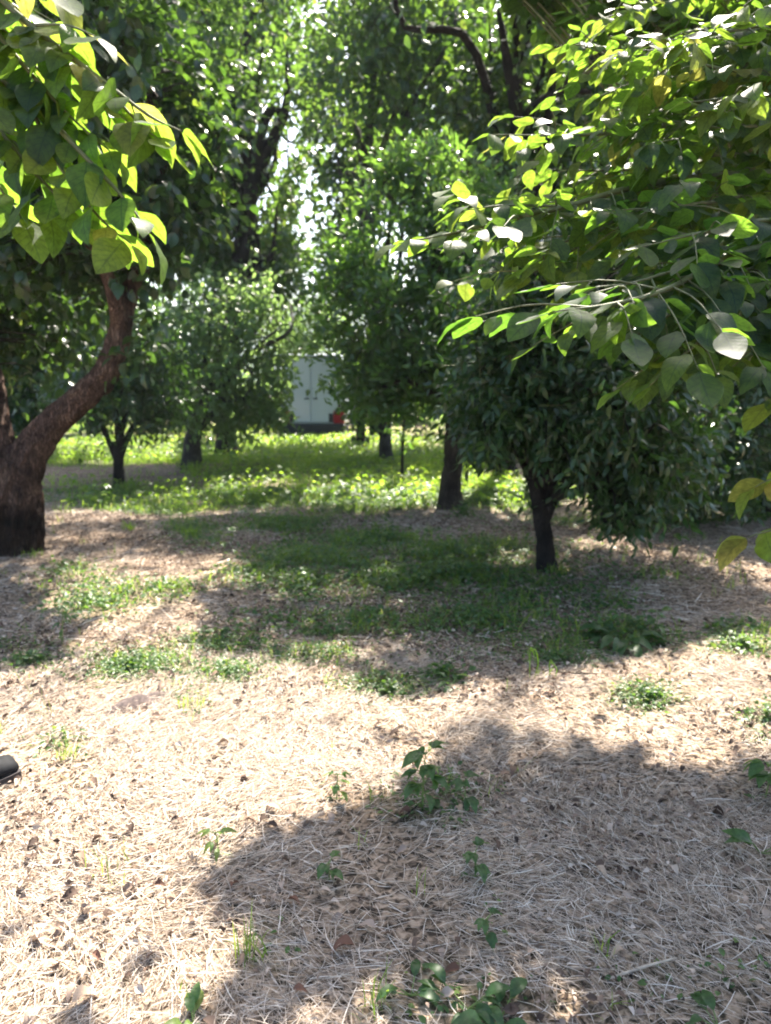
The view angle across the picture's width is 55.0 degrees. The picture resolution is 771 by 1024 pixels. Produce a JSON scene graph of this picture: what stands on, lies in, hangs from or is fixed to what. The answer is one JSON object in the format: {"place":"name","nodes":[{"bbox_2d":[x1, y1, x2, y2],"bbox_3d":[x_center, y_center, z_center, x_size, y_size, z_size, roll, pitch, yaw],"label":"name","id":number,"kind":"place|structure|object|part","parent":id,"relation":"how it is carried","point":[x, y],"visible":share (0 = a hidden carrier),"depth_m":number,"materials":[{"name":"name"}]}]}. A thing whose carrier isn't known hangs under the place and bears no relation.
{"place":"outdoors","nodes":[
{"label":"outdoors","id":0,"kind":"place"},
{"bbox_2d":[137,293,436,384],"bbox_3d":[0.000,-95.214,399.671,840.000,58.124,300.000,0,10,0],"label":"hill","id":1,"kind":"structure","parent":0,"point":[253,346],"depth_m":312.20,"materials":[{"name":"green plant"}]},
{"bbox_2d":[138,0,563,304],"label":"sky","id":2,"kind":"structure","parent":0,"point":[292,133],"materials":[{"name":"white"}]},
{"bbox_2d":[0,410,770,1023],"bbox_3d":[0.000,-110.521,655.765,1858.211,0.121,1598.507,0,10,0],"label":"ground","id":3,"kind":"structure","parent":0,"point":[368,818],"depth_m":2.95,"materials":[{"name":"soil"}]},
{"bbox_2d":[0,754,21,787],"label":"shoe","id":4,"kind":"object","parent":3,"relation":"on","point":[10,769],"visible":1,"depth_m":2.95,"materials":[{"name":"black leather"}]},
{"bbox_2d":[14,546,41,558],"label":"grass tuft","id":5,"kind":"object","parent":3,"relation":"on","point":[31,553],"visible":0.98,"depth_m":6.76,"materials":[{"name":"green plant"}]},
{"bbox_2d":[2,649,63,674],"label":"weed clump","id":6,"kind":"object","parent":3,"relation":"on","point":[31,654],"visible":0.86,"depth_m":4.18,"materials":[{"name":"green plant"}]},
{"bbox_2d":[0,250,109,437],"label":"background tree","id":7,"kind":"object","parent":3,"relation":"on","point":[19,422],"visible":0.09,"depth_m":17.63,"materials":[{"name":"green plant"}]},
{"bbox_2d":[52,602,71,642],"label":"upright weed","id":8,"kind":"object","parent":3,"relation":"on","point":[58,623],"visible":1,"depth_m":4.49,"materials":[{"name":"green plant"}]},
{"bbox_2d":[56,740,79,763],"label":"grass tuft","id":9,"kind":"object","parent":3,"relation":"on","point":[57,754],"visible":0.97,"depth_m":3.15,"materials":[{"name":"yellow plant"}]},
{"bbox_2d":[72,984,97,1002],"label":"fallen leaf","id":10,"kind":"object","parent":3,"relation":"on","point":[80,991],"visible":0.97,"depth_m":1.89,"materials":[{"name":"beige plant"}]},
{"bbox_2d":[32,575,139,633],"bbox_3d":[-2.146,0.596,5.370,0.642,0.167,1.390,0,10,0],"label":"weed clump","id":11,"kind":"object","parent":3,"relation":"on","point":[86,598],"visible":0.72,"depth_m":5.32,"materials":[{"name":"green plant"}]},
{"bbox_2d":[91,949,102,962],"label":"fallen leaf","id":12,"kind":"object","parent":3,"relation":"on","point":[96,954],"visible":1,"depth_m":2.03,"materials":[{"name":"brown plant"}]},
{"bbox_2d":[86,484,110,506],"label":"upright weed","id":13,"kind":"object","parent":3,"relation":"on","point":[94,491],"visible":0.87,"depth_m":9.62,"materials":[{"name":"green plant"}]},
{"bbox_2d":[0,0,213,283],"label":"persimmon tree","id":14,"kind":"object","parent":3,"relation":"on","point":[42,62],"visible":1,"depth_m":1.77,"materials":[{"name":"green plant"}]},
{"bbox_2d":[114,478,126,488],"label":"grass tuft","id":15,"kind":"object","parent":3,"relation":"on","point":[120,484],"visible":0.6,"depth_m":11.32,"materials":[{"name":"green plant"}]},
{"bbox_2d":[102,920,142,961],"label":"fallen twig","id":16,"kind":"object","parent":3,"relation":"on","point":[123,939],"visible":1,"depth_m":2.10,"materials":[{"name":"beige wood"}]},
{"bbox_2d":[24,292,227,486],"bbox_3d":[-3.963,-1.942,11.234,2.626,3.279,2.898,-8,13,-40],"label":"citrus tree","id":17,"kind":"object","parent":3,"relation":"on","point":[162,398],"visible":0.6,"depth_m":11.17,"materials":[{"name":"green plant"}]},
{"bbox_2d":[65,648,186,688],"bbox_3d":[-1.433,0.851,4.132,0.739,0.082,0.608,5,11,25],"label":"weed clump","id":18,"kind":"object","parent":3,"relation":"on","point":[121,665],"visible":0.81,"depth_m":4.09,"materials":[{"name":"green plant"}]},
{"bbox_2d":[120,519,140,530],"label":"grass tuft","id":19,"kind":"object","parent":3,"relation":"on","point":[130,526],"visible":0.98,"depth_m":8.10,"materials":[{"name":"green plant"}]},
{"bbox_2d":[0,0,271,557],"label":"persimmon tree","id":20,"kind":"object","parent":3,"relation":"on","point":[175,199],"visible":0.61,"depth_m":6.48,"materials":[{"name":"green plant"}]},
{"bbox_2d":[113,499,174,514],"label":"weed clump","id":21,"kind":"object","parent":3,"relation":"on","point":[153,503],"visible":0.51,"depth_m":9.63,"materials":[{"name":"green plant"}]},
{"bbox_2d":[72,280,218,433],"bbox_3d":[-7.768,-5.679,23.845,6.023,6.680,4.513,5,11,26],"label":"background tree","id":22,"kind":"object","parent":3,"relation":"on","point":[160,305],"visible":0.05,"depth_m":23.78,"materials":[{"name":"green plant"}]},
{"bbox_2d":[2,0,300,438],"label":"background tree","id":23,"kind":"object","parent":3,"relation":"on","point":[91,432],"depth_m":21.70,"materials":[{"name":"green plant"}]},
{"bbox_2d":[155,879,166,886],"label":"fallen leaf","id":24,"kind":"object","parent":3,"relation":"on","point":[159,882],"visible":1,"depth_m":2.34,"materials":[{"name":"brown plant"}]},
{"bbox_2d":[164,981,203,1023],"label":"broadleaf weed","id":25,"kind":"object","parent":3,"relation":"on","point":[193,999],"visible":1,"depth_m":1.86,"materials":[{"name":"green plant"}]},
{"bbox_2d":[176,524,200,537],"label":"grass tuft","id":26,"kind":"object","parent":3,"relation":"on","point":[190,528],"visible":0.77,"depth_m":7.81,"materials":[{"name":"green plant"}]},
{"bbox_2d":[176,693,204,712],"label":"grass tuft","id":27,"kind":"object","parent":3,"relation":"on","point":[183,703],"visible":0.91,"depth_m":3.64,"materials":[{"name":"plant"}]},
{"bbox_2d":[179,461,202,472],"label":"grass tuft","id":28,"kind":"object","parent":3,"relation":"on","point":[193,467],"visible":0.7,"depth_m":13.26,"materials":[{"name":"green plant"}]},
{"bbox_2d":[195,827,237,861],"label":"upright weed","id":29,"kind":"object","parent":3,"relation":"on","point":[210,844],"visible":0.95,"depth_m":2.49,"materials":[{"name":"green plant"}]},
{"bbox_2d":[184,664,251,681],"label":"weed clump","id":30,"kind":"object","parent":3,"relation":"on","point":[221,673],"visible":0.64,"depth_m":4.06,"materials":[{"name":"green plant"}]},
{"bbox_2d":[137,247,310,469],"bbox_3d":[-3.057,-2.715,13.385,3.555,4.051,3.356,0,10,0],"label":"fruit tree","id":31,"kind":"object","parent":3,"relation":"on","point":[224,365],"visible":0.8,"depth_m":13.12,"materials":[{"name":"green plant"}]},
{"bbox_2d":[210,527,240,550],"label":"upright weed","id":32,"kind":"object","parent":3,"relation":"on","point":[220,531],"visible":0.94,"depth_m":7.09,"materials":[{"name":"green plant"}]},
{"bbox_2d":[105,0,350,454],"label":"walnut tree","id":33,"kind":"object","parent":3,"relation":"on","point":[258,173],"visible":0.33,"depth_m":15.26,"materials":[{"name":"green plant"}]},
{"bbox_2d":[196,633,272,656],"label":"weed clump","id":34,"kind":"object","parent":3,"relation":"on","point":[225,644],"visible":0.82,"depth_m":4.54,"materials":[{"name":"green plant"}]},
{"bbox_2d":[148,0,336,424],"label":"background tree","id":35,"kind":"object","parent":3,"relation":"on","point":[268,5],"visible":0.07,"depth_m":21.14,"materials":[{"name":"green plant"}]},
{"bbox_2d":[207,369,278,427],"bbox_3d":[-5.649,-4.354,26.787,4.641,3.130,3.322,-7,12,-35],"label":"background tree","id":36,"kind":"object","parent":3,"relation":"on","point":[244,376],"visible":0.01,"depth_m":26.57,"materials":[{"name":"green plant"}]},
{"bbox_2d":[225,907,270,967],"bbox_3d":[-0.396,1.181,2.088,0.120,0.126,0.204,-6,11,-30],"label":"grass tuft","id":37,"kind":"object","parent":3,"relation":"on","point":[247,940],"visible":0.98,"depth_m":2.06,"materials":[{"name":"green plant"}]},
{"bbox_2d":[288,895,299,903],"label":"fallen leaf","id":38,"kind":"object","parent":3,"relation":"on","point":[294,897],"visible":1,"depth_m":2.27,"materials":[{"name":"brown plant"}]},
{"bbox_2d":[238,293,352,392],"bbox_3d":[-4.873,-7.860,37.101,7.461,6.520,3.982,0,10,0],"label":"background tree","id":39,"kind":"object","parent":3,"relation":"on","point":[343,318],"visible":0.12,"depth_m":36.51,"materials":[{"name":"green plant"}]},
{"bbox_2d":[293,983,307,991],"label":"fallen leaf","id":40,"kind":"object","parent":3,"relation":"on","point":[299,986],"visible":1,"depth_m":1.92,"materials":[{"name":"brown plant"}]},
{"bbox_2d":[262,567,345,606],"bbox_3d":[-0.648,0.554,5.779,0.588,0.182,1.054,3,10,15],"label":"weed clump","id":41,"kind":"object","parent":3,"relation":"on","point":[304,578],"visible":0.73,"depth_m":5.78,"materials":[{"name":"green plant"}]},
{"bbox_2d":[266,621,370,643],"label":"weed clump","id":42,"kind":"object","parent":3,"relation":"on","point":[330,631],"visible":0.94,"depth_m":4.75,"materials":[{"name":"green plant"}]},
{"bbox_2d":[281,354,355,434],"bbox_3d":[-2.032,-3.909,24.794,2.000,2.520,5.590,1,10,4],"label":"parked van","id":43,"kind":"object","parent":3,"relation":"on","point":[315,414],"visible":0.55,"depth_m":22.14,"materials":[{"name":"paint"}]},
{"bbox_3d":[-2.665,-3.624,22.121,0.868,1.860,0.070,1,10,4],"label":"rear door","id":44,"kind":"part","parent":43,"relation":"part of","materials":[{"name":"white paint"}]},
{"bbox_3d":[-1.780,-3.614,22.061,0.868,1.860,0.070,1,10,4],"label":"rear door","id":45,"kind":"part","parent":43,"relation":"part of","materials":[{"name":"white paint"}]},
{"bbox_2d":[317,850,343,880],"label":"upright weed","id":46,"kind":"object","parent":3,"relation":"on","point":[322,868],"visible":0.96,"depth_m":2.35,"materials":[{"name":"green plant"}]},
{"bbox_2d":[324,770,351,801],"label":"upright weed","id":47,"kind":"object","parent":3,"relation":"on","point":[335,788],"visible":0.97,"depth_m":2.82,"materials":[{"name":"green plant"}]},
{"bbox_2d":[330,934,353,953],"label":"fallen leaf","id":48,"kind":"object","parent":3,"relation":"on","point":[344,939],"visible":0.97,"depth_m":2.08,"materials":[{"name":"brown plant"}]},
{"bbox_2d":[338,311,372,446],"bbox_3d":[-0.393,-3.373,18.603,1.842,3.574,2.519,0,10,0],"label":"fruit tree","id":49,"kind":"object","parent":3,"relation":"on","point":[363,438],"visible":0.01,"depth_m":18.62,"materials":[{"name":"green plant"}]},
{"bbox_2d":[317,604,409,629],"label":"weed clump","id":50,"kind":"object","parent":3,"relation":"on","point":[374,608],"visible":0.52,"depth_m":5.14,"materials":[{"name":"green plant"}]},
{"bbox_2d":[351,951,396,1019],"bbox_3d":[-0.021,1.210,1.881,0.099,0.112,0.171,3,10,15],"label":"grass tuft","id":51,"kind":"object","parent":3,"relation":"on","point":[372,997],"visible":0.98,"depth_m":1.89,"materials":[{"name":"green plant"}]},
{"bbox_2d":[347,677,422,705],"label":"weed clump","id":52,"kind":"object","parent":3,"relation":"on","point":[385,686],"visible":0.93,"depth_m":3.86,"materials":[{"name":"green plant"}]},
{"bbox_2d":[0,480,770,1023],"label":"creeping weeds","id":53,"kind":"object","parent":3,"relation":"on","point":[406,578],"visible":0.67,"depth_m":5.75,"materials":[{"name":"green plant"}]},
{"bbox_2d":[0,420,770,1019],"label":"grass","id":54,"kind":"structure","parent":3,"relation":"on","point":[332,454],"depth_m":11.40,"materials":[{"name":"green plant"}]},
{"bbox_2d":[0,492,770,1023],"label":"straw","id":55,"kind":"object","parent":3,"relation":"on","point":[306,844],"visible":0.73,"depth_m":2.70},
{"bbox_2d":[105,691,168,715],"bbox_3d":[-1.239,0.940,3.702,0.463,0.059,0.181,-9,13,-42],"label":"soil heap","id":56,"kind":"object","parent":55,"relation":"on","point":[141,698],"visible":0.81,"depth_m":3.66,"materials":[{"name":"beige soil"}]},
{"bbox_2d":[249,0,539,440],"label":"background tree","id":57,"kind":"object","parent":3,"relation":"on","point":[330,169],"visible":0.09,"depth_m":19.05,"materials":[{"name":"green plant"}]},
{"bbox_2d":[273,0,532,464],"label":"walnut tree","id":58,"kind":"object","parent":3,"relation":"on","point":[386,59],"visible":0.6,"depth_m":12.74,"materials":[{"name":"green plant"}]},
{"bbox_2d":[384,372,424,479],"bbox_3d":[0.403,-1.486,11.987,0.841,2.113,0.837,0,10,0],"label":"sapling","id":59,"kind":"object","parent":3,"relation":"on","point":[403,448],"visible":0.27,"depth_m":12.08,"materials":[{"name":"green plant"}]},
{"bbox_2d":[391,804,418,825],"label":"fallen twig","id":60,"kind":"object","parent":3,"relation":"on","point":[401,818],"visible":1,"depth_m":2.72,"materials":[{"name":"brown wood"}]},
{"bbox_2d":[399,805,410,813],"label":"fallen leaf","id":61,"kind":"object","parent":3,"relation":"on","point":[405,808],"visible":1,"depth_m":2.76,"materials":[{"name":"brown plant"}]},
{"bbox_2d":[375,959,441,1007],"bbox_3d":[0.059,1.232,1.947,0.174,0.058,0.161,0,10,0],"label":"broadleaf weed","id":62,"kind":"object","parent":3,"relation":"on","point":[428,992],"visible":0.99,"depth_m":1.90,"materials":[{"name":"green plant"}]},
{"bbox_2d":[282,118,535,509],"bbox_3d":[0.492,-2.349,9.145,3.406,4.782,3.442,0,10,0],"label":"loquat tree","id":63,"kind":"object","parent":3,"relation":"on","point":[379,375],"visible":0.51,"depth_m":8.69,"materials":[{"name":"green plant"}]},
{"bbox_2d":[393,342,442,423],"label":"background tree","id":64,"kind":"object","parent":3,"relation":"on","point":[423,413],"depth_m":30.08,"materials":[{"name":"green plant"}]},
{"bbox_2d":[400,740,448,811],"bbox_3d":[0.146,1.017,2.789,0.198,0.296,0.216,0,10,0],"label":"upright weed","id":65,"kind":"object","parent":3,"relation":"on","point":[416,757],"visible":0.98,"depth_m":2.74,"materials":[{"name":"green plant"}]},
{"bbox_2d":[422,336,444,430],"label":"background tree","id":66,"kind":"object","parent":3,"relation":"on","point":[429,424],"depth_m":23.34,"materials":[{"name":"green plant"}]},
{"bbox_2d":[404,660,481,686],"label":"weed clump","id":67,"kind":"object","parent":3,"relation":"on","point":[443,668],"visible":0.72,"depth_m":4.04,"materials":[{"name":"green plant"}]},
{"bbox_2d":[232,0,662,477],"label":"persimmon tree","id":68,"kind":"object","parent":3,"relation":"on","point":[512,85],"visible":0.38,"depth_m":11.12,"materials":[{"name":"green plant"}]},
{"bbox_2d":[434,672,467,693],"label":"broadleaf weed","id":69,"kind":"object","parent":3,"relation":"on","point":[455,677],"visible":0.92,"depth_m":3.92,"materials":[{"name":"green plant"}]},
{"bbox_2d":[445,962,459,972],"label":"fallen leaf","id":70,"kind":"object","parent":3,"relation":"on","point":[452,966],"visible":0.87,"depth_m":1.99,"materials":[{"name":"brown plant"}]},
{"bbox_2d":[456,804,462,814],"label":"fallen leaf","id":71,"kind":"object","parent":3,"relation":"on","point":[460,807],"visible":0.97,"depth_m":2.77,"materials":[{"name":"beige plant"}]},
{"bbox_2d":[446,770,479,813],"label":"upright weed","id":72,"kind":"object","parent":3,"relation":"on","point":[471,801],"visible":0.95,"depth_m":2.76,"materials":[{"name":"green plant"}]},
{"bbox_2d":[417,963,511,1023],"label":"broadleaf weed","id":73,"kind":"object","parent":3,"relation":"on","point":[487,1014],"visible":0.77,"depth_m":1.87,"materials":[{"name":"green plant"}]},
{"bbox_2d":[436,501,497,523],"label":"weed clump","id":74,"kind":"object","parent":3,"relation":"on","point":[463,509],"visible":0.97,"depth_m":8.98,"materials":[{"name":"green plant"}]},
{"bbox_2d":[460,836,493,883],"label":"upright weed","id":75,"kind":"object","parent":3,"relation":"on","point":[483,870],"visible":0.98,"depth_m":2.35,"materials":[{"name":"green plant"}]},
{"bbox_2d":[474,907,501,950],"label":"upright weed","id":76,"kind":"object","parent":3,"relation":"on","point":[490,937],"visible":0.94,"depth_m":2.08,"materials":[{"name":"green plant"}]},
{"bbox_2d":[452,977,526,1023],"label":"broadleaf weed","id":77,"kind":"object","parent":3,"relation":"on","point":[517,985],"visible":0.67,"depth_m":1.81,"materials":[{"name":"green plant"}]},
{"bbox_2d":[418,0,627,273],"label":"background tree","id":78,"kind":"object","parent":3,"relation":"on","point":[558,186],"depth_m":19.71,"materials":[{"name":"green plant"}]},
{"bbox_2d":[528,647,538,677],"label":"hooped shoot","id":79,"kind":"object","parent":3,"relation":"on","point":[534,657],"visible":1,"depth_m":3.96,"materials":[{"name":"green plant"}]},
{"bbox_2d":[548,660,556,676],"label":"hooped shoot","id":80,"kind":"object","parent":3,"relation":"on","point":[554,665],"visible":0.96,"depth_m":3.98,"materials":[{"name":"green plant"}]},
{"bbox_2d":[540,561,568,575],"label":"grass tuft","id":81,"kind":"object","parent":3,"relation":"on","point":[553,569],"visible":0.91,"depth_m":6.25,"materials":[{"name":"green plant"}]},
{"bbox_2d":[517,648,612,669],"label":"weed clump","id":82,"kind":"object","parent":3,"relation":"on","point":[554,656],"visible":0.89,"depth_m":4.26,"materials":[{"name":"green plant"}]},
{"bbox_2d":[542,668,598,673],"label":"fallen twig","id":83,"kind":"object","parent":3,"relation":"on","point":[571,672],"visible":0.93,"depth_m":4.04,"materials":[{"name":"brown wood"}]},
{"bbox_2d":[373,0,770,570],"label":"persimmon tree","id":84,"kind":"object","parent":3,"relation":"on","point":[705,301],"visible":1,"depth_m":2.64,"materials":[{"name":"green plant"}]},
{"bbox_2d":[414,181,769,572],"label":"citrus tree","id":85,"kind":"object","parent":3,"relation":"on","point":[623,459],"visible":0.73,"depth_m":5.71,"materials":[{"name":"green plant"}]},
{"bbox_2d":[597,865,607,878],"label":"fallen leaf","id":86,"kind":"object","parent":3,"relation":"on","point":[601,868],"visible":1,"depth_m":2.39,"materials":[{"name":"beige plant"}]},
{"bbox_2d":[587,927,621,958],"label":"grass tuft","id":87,"kind":"object","parent":3,"relation":"on","point":[608,942],"visible":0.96,"depth_m":2.06,"materials":[{"name":"green plant"}]},
{"bbox_2d":[610,944,623,958],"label":"fallen leaf","id":88,"kind":"object","parent":3,"relation":"on","point":[617,947],"visible":1,"depth_m":2.06,"materials":[{"name":"beige plant"}]},
{"bbox_2d":[575,619,666,657],"bbox_3d":[1.429,0.801,4.571,0.465,0.163,0.516,-8,13,-40],"label":"broadleaf weed","id":89,"kind":"object","parent":3,"relation":"on","point":[635,647],"visible":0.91,"depth_m":4.48,"materials":[{"name":"green plant"}]},
{"bbox_2d":[607,950,676,980],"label":"fallen twig","id":90,"kind":"object","parent":3,"relation":"on","point":[642,967],"visible":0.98,"depth_m":2.00,"materials":[{"name":"grey wood"}]},
{"bbox_2d":[609,684,689,716],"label":"weed clump","id":91,"kind":"object","parent":3,"relation":"on","point":[651,695],"visible":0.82,"depth_m":3.70,"materials":[{"name":"green plant"}]},
{"bbox_2d":[646,606,671,635],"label":"upright weed","id":92,"kind":"object","parent":3,"relation":"on","point":[665,608],"visible":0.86,"depth_m":4.65,"materials":[{"name":"green plant"}]},
{"bbox_2d":[561,39,770,392],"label":"background tree","id":93,"kind":"object","parent":3,"relation":"on","point":[641,143],"visible":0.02,"depth_m":16.27,"materials":[{"name":"green plant"}]},
{"bbox_2d":[592,371,770,529],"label":"citrus tree","id":94,"kind":"object","parent":3,"relation":"on","point":[737,463],"visible":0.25,"depth_m":7.68,"materials":[{"name":"green plant"}]},
{"bbox_2d":[685,989,717,1023],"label":"broadleaf weed","id":95,"kind":"object","parent":3,"relation":"on","point":[705,997],"visible":1,"depth_m":1.87,"materials":[{"name":"green plant"}]},
{"bbox_2d":[706,630,770,660],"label":"weed clump","id":96,"kind":"object","parent":3,"relation":"on","point":[742,642],"visible":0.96,"depth_m":4.42,"materials":[{"name":"green plant"}]},
{"bbox_2d":[715,213,770,516],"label":"fruit tree","id":97,"kind":"object","parent":3,"relation":"on","point":[762,387],"visible":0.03,"depth_m":8.56,"materials":[{"name":"green plant"}]},
{"bbox_2d":[721,828,770,854],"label":"broadleaf weed","id":98,"kind":"object","parent":3,"relation":"on","point":[738,835],"visible":0.96,"depth_m":2.52,"materials":[{"name":"green plant"}]},
{"bbox_2d":[728,704,770,733],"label":"weed clump","id":99,"kind":"object","parent":3,"relation":"on","point":[747,709],"visible":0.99,"depth_m":3.52,"materials":[{"name":"green plant"}]},
{"bbox_2d":[742,758,770,799],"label":"upright weed","id":100,"kind":"object","parent":3,"relation":"on","point":[758,772],"visible":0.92,"depth_m":2.82,"materials":[{"name":"green plant"}]},
{"bbox_2d":[755,923,770,935],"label":"fallen leaf","id":101,"kind":"object","parent":3,"relation":"on","point":[759,926],"visible":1,"depth_m":2.14,"materials":[{"name":"beige plant"}]}
]}

